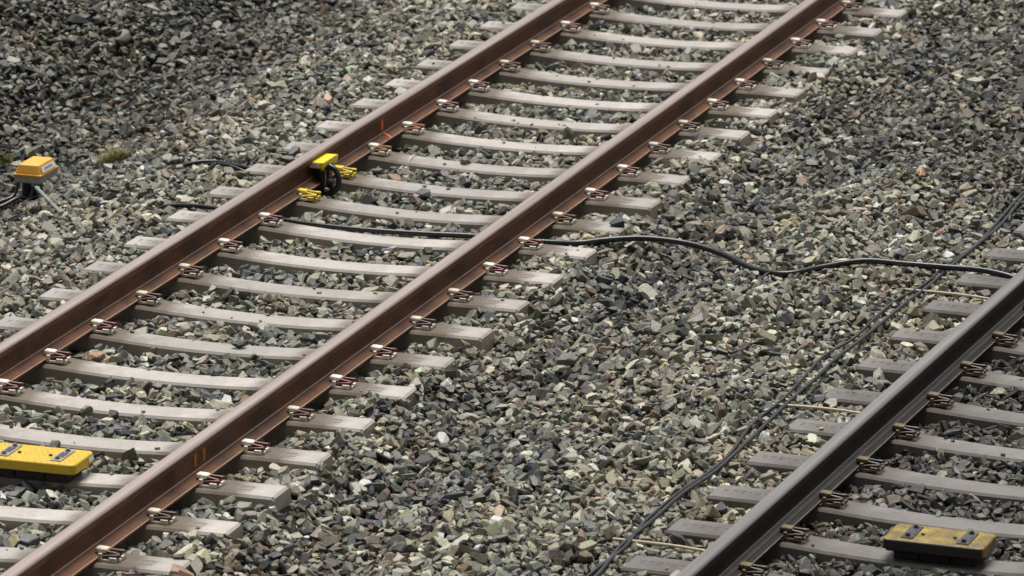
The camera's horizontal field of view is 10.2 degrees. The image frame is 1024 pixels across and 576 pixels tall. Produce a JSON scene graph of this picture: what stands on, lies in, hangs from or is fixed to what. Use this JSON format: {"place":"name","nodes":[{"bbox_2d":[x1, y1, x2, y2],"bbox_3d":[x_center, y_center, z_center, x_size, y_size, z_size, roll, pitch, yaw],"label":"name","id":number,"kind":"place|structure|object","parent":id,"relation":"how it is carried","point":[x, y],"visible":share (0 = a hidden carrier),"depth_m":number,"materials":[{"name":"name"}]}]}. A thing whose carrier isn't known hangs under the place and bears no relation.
{"place":"outdoors","nodes":[
{"label":"outdoors","id":0,"kind":"place"},
{"bbox_2d":[0,0,1014,571],"bbox_3d":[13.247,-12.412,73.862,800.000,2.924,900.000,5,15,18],"label":"ground","id":1,"kind":"structure","parent":0,"point":[118,54],"depth_m":34.95,"materials":[{"name":"grey gravel"}]},
{"bbox_2d":[0,0,398,231],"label":"bank gravel","id":2,"kind":"structure","parent":1,"relation":"on","point":[251,43],"depth_m":35.87,"materials":[{"name":"grey gravel"}]},
{"bbox_2d":[0,150,14,165],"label":"grass tuft","id":3,"kind":"object","parent":2,"relation":"on","point":[5,157],"visible":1,"depth_m":33.82,"materials":[{"name":"green plant"}]},
{"bbox_2d":[21,201,54,211],"bbox_3d":[-2.650,-0.439,32.091,0.200,0.092,0.200,5,15,18],"label":"grass tuft","id":4,"kind":"object","parent":2,"relation":"on","point":[40,208],"visible":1,"depth_m":32.06,"materials":[{"name":"green plant"}]},
{"bbox_2d":[34,186,62,214],"bbox_3d":[-2.588,-0.489,32.099,0.028,0.042,0.708,-4,15,-15],"label":"plastic tube","id":5,"kind":"object","parent":2,"relation":"on","point":[46,197],"visible":1,"depth_m":32.08,"materials":[{"name":"grey plastic"}]},
{"bbox_2d":[93,146,135,168],"bbox_3d":[-2.307,-0.750,33.228,0.294,0.142,0.270,5,15,18],"label":"grass tuft","id":6,"kind":"object","parent":2,"relation":"on","point":[113,157],"visible":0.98,"depth_m":33.19,"materials":[{"name":"green plant"}]},
{"bbox_2d":[208,162,243,170],"bbox_3d":[-1.591,-0.668,32.853,0.400,0.071,0.031,13,19,40],"label":"sensor cable","id":7,"kind":"object","parent":1,"relation":"on","point":[228,165],"visible":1,"depth_m":32.88,"materials":[{"name":"black rubber"}]},
{"bbox_2d":[0,0,1023,575],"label":"ballast","id":8,"kind":"structure","parent":1,"relation":"on","point":[692,348],"depth_m":29.98,"materials":[{"name":"gravel"}]},
{"bbox_2d":[0,156,58,208],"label":"junction box","id":9,"kind":"object","parent":8,"relation":"on","point":[30,174],"visible":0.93,"depth_m":32.66,"materials":[{"name":"yellow plastic"}]},
{"bbox_2d":[0,545,191,575],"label":"concrete sleeper","id":10,"kind":"object","parent":8,"relation":"in","point":[109,561],"visible":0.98,"depth_m":25.45,"materials":[{"name":"concrete"}]},
{"bbox_2d":[0,505,243,546],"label":"concrete sleeper","id":11,"kind":"object","parent":8,"relation":"in","point":[159,523],"visible":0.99,"depth_m":26.05,"materials":[{"name":"concrete"}]},
{"bbox_2d":[0,471,291,525],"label":"concrete sleeper","id":12,"kind":"object","parent":8,"relation":"on","point":[215,489],"visible":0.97,"depth_m":26.59,"materials":[{"name":"concrete"}]},
{"bbox_2d":[0,442,93,482],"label":"track transponder","id":13,"kind":"object","parent":12,"relation":"on","point":[43,463],"visible":1,"depth_m":26.78,"materials":[{"name":"yellow plastic"},{"name":"black rubber"},{"name":"galvanised steel"}]},
{"bbox_2d":[0,0,608,380],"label":"rail","id":14,"kind":"object","parent":12,"relation":"on","point":[65,325],"visible":1,"depth_m":31.61,"materials":[{"name":"metal"}]},
{"bbox_2d":[310,154,341,196],"bbox_3d":[-1.093,-0.637,32.412,0.243,0.205,0.268,-1,15,-7],"label":"wheel sensor","id":15,"kind":"object","parent":14,"relation":"attached to","point":[323,167],"visible":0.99,"depth_m":32.32,"materials":[{"name":"yellow plastic"}]},
{"bbox_2d":[0,424,333,485],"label":"concrete sleeper","id":16,"kind":"object","parent":8,"relation":"on","point":[256,454],"visible":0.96,"depth_m":27.25,"materials":[{"name":"concrete"}]},
{"bbox_2d":[0,378,377,452],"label":"concrete sleeper","id":17,"kind":"object","parent":8,"relation":"in","point":[12,393],"visible":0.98,"depth_m":27.90,"materials":[{"name":"concrete"}]},
{"bbox_2d":[18,348,418,416],"bbox_3d":[-1.665,0.486,28.548,2.504,0.258,0.294,5,15,17],"label":"concrete sleeper","id":18,"kind":"object","parent":8,"relation":"in","point":[60,365],"visible":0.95,"depth_m":28.51,"materials":[{"name":"concrete"}]},
{"bbox_2d":[0,316,457,392],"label":"concrete sleeper","id":19,"kind":"object","parent":8,"relation":"in","point":[110,335],"visible":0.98,"depth_m":29.08,"materials":[{"name":"concrete"}]},
{"bbox_2d":[231,340,246,348],"bbox_3d":[-1.383,0.287,29.081,0.075,0.043,0.052,5,15,18],"label":"stone","id":20,"kind":"object","parent":19,"relation":"on","point":[239,344],"visible":1,"depth_m":29.07,"materials":[{"name":"grey stone"}]},
{"bbox_2d":[182,159,317,190],"bbox_3d":[-1.496,-0.617,32.775,1.171,0.136,0.205,9,17,30],"label":"sensor cable","id":21,"kind":"object","parent":8,"relation":"on","point":[204,161],"visible":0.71,"depth_m":32.98,"materials":[{"name":"black rubber"}]},
{"bbox_2d":[39,288,495,360],"bbox_3d":[-1.285,0.199,29.661,2.504,0.258,0.294,5,15,18],"label":"concrete sleeper","id":22,"kind":"object","parent":8,"relation":"in","point":[148,305],"visible":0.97,"depth_m":29.60,"materials":[{"name":"concrete"}]},
{"bbox_2d":[82,261,531,322],"bbox_3d":[-1.097,0.056,30.212,2.504,0.258,0.294,5,15,18],"label":"concrete sleeper","id":23,"kind":"object","parent":8,"relation":"in","point":[199,281],"visible":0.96,"depth_m":30.17,"materials":[{"name":"concrete"}]},
{"bbox_2d":[123,236,563,292],"bbox_3d":[-0.914,-0.081,30.747,2.504,0.258,0.294,5,15,18],"label":"concrete sleeper","id":24,"kind":"object","parent":8,"relation":"on","point":[235,255],"visible":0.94,"depth_m":30.72,"materials":[{"name":"concrete"}]},
{"bbox_2d":[164,210,598,267],"bbox_3d":[-0.724,-0.225,31.304,2.504,0.258,0.294,5,15,19],"label":"concrete sleeper","id":25,"kind":"object","parent":8,"relation":"on","point":[270,227],"visible":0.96,"depth_m":31.29,"materials":[{"name":"concrete"}]},
{"bbox_2d":[209,186,631,238],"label":"concrete sleeper","id":26,"kind":"object","parent":8,"relation":"on","point":[315,202],"visible":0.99,"depth_m":31.83,"materials":[{"name":"concrete"}]},
{"bbox_2d":[609,216,624,226],"bbox_3d":[0.573,-0.359,31.471,0.082,0.057,0.065,-2,15,-8],"label":"stone","id":27,"kind":"object","parent":26,"relation":"on","point":[617,222],"visible":1,"depth_m":31.46,"materials":[{"name":"grey stone"}]},
{"bbox_2d":[244,163,662,219],"bbox_3d":[-0.350,-0.508,32.399,2.504,0.258,0.294,6,15,19],"label":"concrete sleeper","id":28,"kind":"object","parent":8,"relation":"on","point":[599,202],"visible":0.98,"depth_m":32.29,"materials":[{"name":"concrete"}]},
{"bbox_2d":[282,141,692,193],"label":"concrete sleeper","id":29,"kind":"object","parent":8,"relation":"on","point":[383,157],"visible":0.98,"depth_m":32.89,"materials":[{"name":"concrete"}]},
{"bbox_2d":[0,0,856,575],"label":"rail","id":30,"kind":"object","parent":29,"relation":"on","point":[120,516],"visible":1,"depth_m":29.17,"materials":[{"name":"metal"}]},
{"bbox_2d":[460,156,470,164],"bbox_3d":[-0.272,-0.732,33.023,0.050,0.052,0.069,10,18,33],"label":"stone","id":31,"kind":"object","parent":29,"relation":"on","point":[465,160],"visible":1,"depth_m":33.00,"materials":[{"name":"grey stone"}]},
{"bbox_2d":[313,120,722,167],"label":"concrete sleeper","id":32,"kind":"object","parent":8,"relation":"on","point":[414,134],"visible":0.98,"depth_m":33.48,"materials":[{"name":"concrete"}]},
{"bbox_2d":[351,98,751,160],"bbox_3d":[0.216,-0.936,34.058,2.504,0.258,0.294,5,15,19],"label":"concrete sleeper","id":33,"kind":"object","parent":8,"relation":"on","point":[449,112],"visible":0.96,"depth_m":34.03,"materials":[{"name":"concrete"}]},
{"bbox_2d":[383,79,779,128],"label":"concrete sleeper","id":34,"kind":"object","parent":8,"relation":"on","point":[479,92],"visible":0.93,"depth_m":34.56,"materials":[{"name":"concrete"}]},
{"bbox_2d":[157,203,1013,278],"bbox_3d":[0.949,-0.128,30.912,6.508,0.187,0.436,5,15,18],"label":"track cable","id":35,"kind":"object","parent":8,"relation":"on","point":[748,266],"visible":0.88,"depth_m":31.11,"materials":[{"name":"black rubber"}]},
{"bbox_2d":[415,59,805,118],"bbox_3d":[0.588,-1.217,35.149,2.504,0.258,0.294,5,15,18],"label":"concrete sleeper","id":36,"kind":"object","parent":8,"relation":"on","point":[513,73],"visible":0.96,"depth_m":35.10,"materials":[{"name":"concrete"}]},
{"bbox_2d":[447,40,829,86],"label":"concrete sleeper","id":37,"kind":"object","parent":8,"relation":"on","point":[540,52],"visible":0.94,"depth_m":35.69,"materials":[{"name":"concrete"}]},
{"bbox_2d":[612,537,704,551],"bbox_3d":[0.752,1.166,25.763,0.656,0.027,0.019,7,16,24],"label":"cable rod","id":38,"kind":"object","parent":8,"relation":"on","point":[663,544],"visible":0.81,"depth_m":25.79,"materials":[{"name":"beige metal"}]},
{"bbox_2d":[586,191,1023,575],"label":"trackside cable","id":39,"kind":"object","parent":8,"relation":"on","point":[732,450],"visible":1,"depth_m":28.24,"materials":[{"name":"black rubber"}]},
{"bbox_2d":[594,195,1023,575],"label":"trackside cable","id":40,"kind":"object","parent":8,"relation":"on","point":[767,422],"visible":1,"depth_m":28.18,"materials":[{"name":"black rubber"}]},
{"bbox_2d":[774,403,859,413],"bbox_3d":[1.572,0.599,27.966,0.622,0.027,0.019,6,16,22],"label":"cable rod","id":41,"kind":"object","parent":8,"relation":"on","point":[821,408],"visible":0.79,"depth_m":27.99,"materials":[{"name":"beige metal"}]},
{"bbox_2d":[905,288,988,299],"bbox_3d":[2.361,0.043,30.123,0.685,0.027,0.019,7,16,24],"label":"cable rod","id":42,"kind":"object","parent":8,"relation":"on","point":[952,293],"visible":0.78,"depth_m":30.14,"materials":[{"name":"beige wood"}]},
{"bbox_2d":[479,21,858,64],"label":"concrete sleeper","id":43,"kind":"object","parent":1,"relation":"on","point":[574,32],"visible":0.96,"depth_m":36.27,"materials":[{"name":"concrete"}]},
{"bbox_2d":[508,2,884,43],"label":"concrete sleeper","id":44,"kind":"object","parent":1,"relation":"on","point":[830,29],"visible":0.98,"depth_m":36.79,"materials":[{"name":"concrete"}]},
{"bbox_2d":[620,555,784,575],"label":"concrete sleeper","id":45,"kind":"object","parent":1,"relation":"on","point":[654,566],"visible":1,"depth_m":25.42,"materials":[{"name":"concrete"}]},
{"bbox_2d":[603,0,908,22],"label":"concrete sleeper","id":46,"kind":"object","parent":1,"relation":"on","point":[853,9],"visible":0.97,"depth_m":37.31,"materials":[{"name":"concrete"}]},
{"bbox_2d":[664,519,1023,575],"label":"concrete sleeper","id":47,"kind":"object","parent":1,"relation":"on","point":[795,543],"visible":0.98,"depth_m":25.79,"materials":[{"name":"concrete"}]},
{"bbox_2d":[882,524,996,566],"bbox_3d":[1.912,1.149,25.698,0.475,0.123,0.264,6,15,19],"label":"track transponder","id":48,"kind":"object","parent":47,"relation":"on","point":[937,545],"visible":1,"depth_m":25.63,"materials":[{"name":"plastic"}]},
{"bbox_2d":[706,484,1023,557],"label":"concrete sleeper","id":49,"kind":"object","parent":1,"relation":"on","point":[832,507],"visible":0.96,"depth_m":26.33,"materials":[{"name":"concrete"}]},
{"bbox_2d":[744,451,1023,512],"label":"concrete sleeper","id":50,"kind":"object","parent":1,"relation":"on","point":[871,471],"visible":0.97,"depth_m":26.88,"materials":[{"name":"concrete"}]},
{"bbox_2d":[855,0,928,4],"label":"concrete sleeper","id":51,"kind":"object","parent":1,"relation":"on","point":[859,1],"visible":0.06,"depth_m":37.62,"materials":[{"name":"concrete"}]},
{"bbox_2d":[786,419,1023,480],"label":"concrete sleeper","id":52,"kind":"object","parent":1,"relation":"on","point":[911,438],"visible":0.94,"depth_m":27.44,"materials":[{"name":"concrete"}]},
{"bbox_2d":[822,387,1023,435],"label":"concrete sleeper","id":53,"kind":"object","parent":1,"relation":"on","point":[940,407],"visible":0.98,"depth_m":27.99,"materials":[{"name":"concrete"}]},
{"bbox_2d":[854,357,1023,394],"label":"concrete sleeper","id":54,"kind":"object","parent":1,"relation":"on","point":[977,376],"visible":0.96,"depth_m":28.59,"materials":[{"name":"concrete"}]},
{"bbox_2d":[888,328,1023,363],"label":"concrete sleeper","id":55,"kind":"object","parent":1,"relation":"on","point":[1005,346],"visible":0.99,"depth_m":29.17,"materials":[{"name":"concrete"}]},
{"bbox_2d":[920,300,1023,333],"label":"concrete sleeper","id":56,"kind":"object","parent":1,"relation":"on","point":[946,310],"visible":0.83,"depth_m":29.80,"materials":[{"name":"concrete"}]},
{"bbox_2d":[952,273,1009,297],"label":"concrete sleeper","id":57,"kind":"object","parent":1,"relation":"on","point":[991,284],"visible":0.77,"depth_m":30.36,"materials":[{"name":"concrete"}]},
{"bbox_2d":[982,247,1023,266],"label":"concrete sleeper","id":58,"kind":"object","parent":1,"relation":"on","point":[1010,257],"visible":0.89,"depth_m":30.91,"materials":[{"name":"concrete"}]},
{"bbox_2d":[1012,223,1023,240],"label":"concrete sleeper","id":59,"kind":"object","parent":1,"relation":"on","point":[1018,231],"visible":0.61,"depth_m":31.45,"materials":[{"name":"concrete"}]},
{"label":"concrete sleeper","id":60,"kind":"object","parent":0,"visible":0},
{"bbox_2d":[676,267,1023,575],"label":"rail","id":61,"kind":"object","parent":60,"relation":"on","point":[754,535],"visible":1,"depth_m":27.09,"materials":[{"name":"metal"}]}
]}

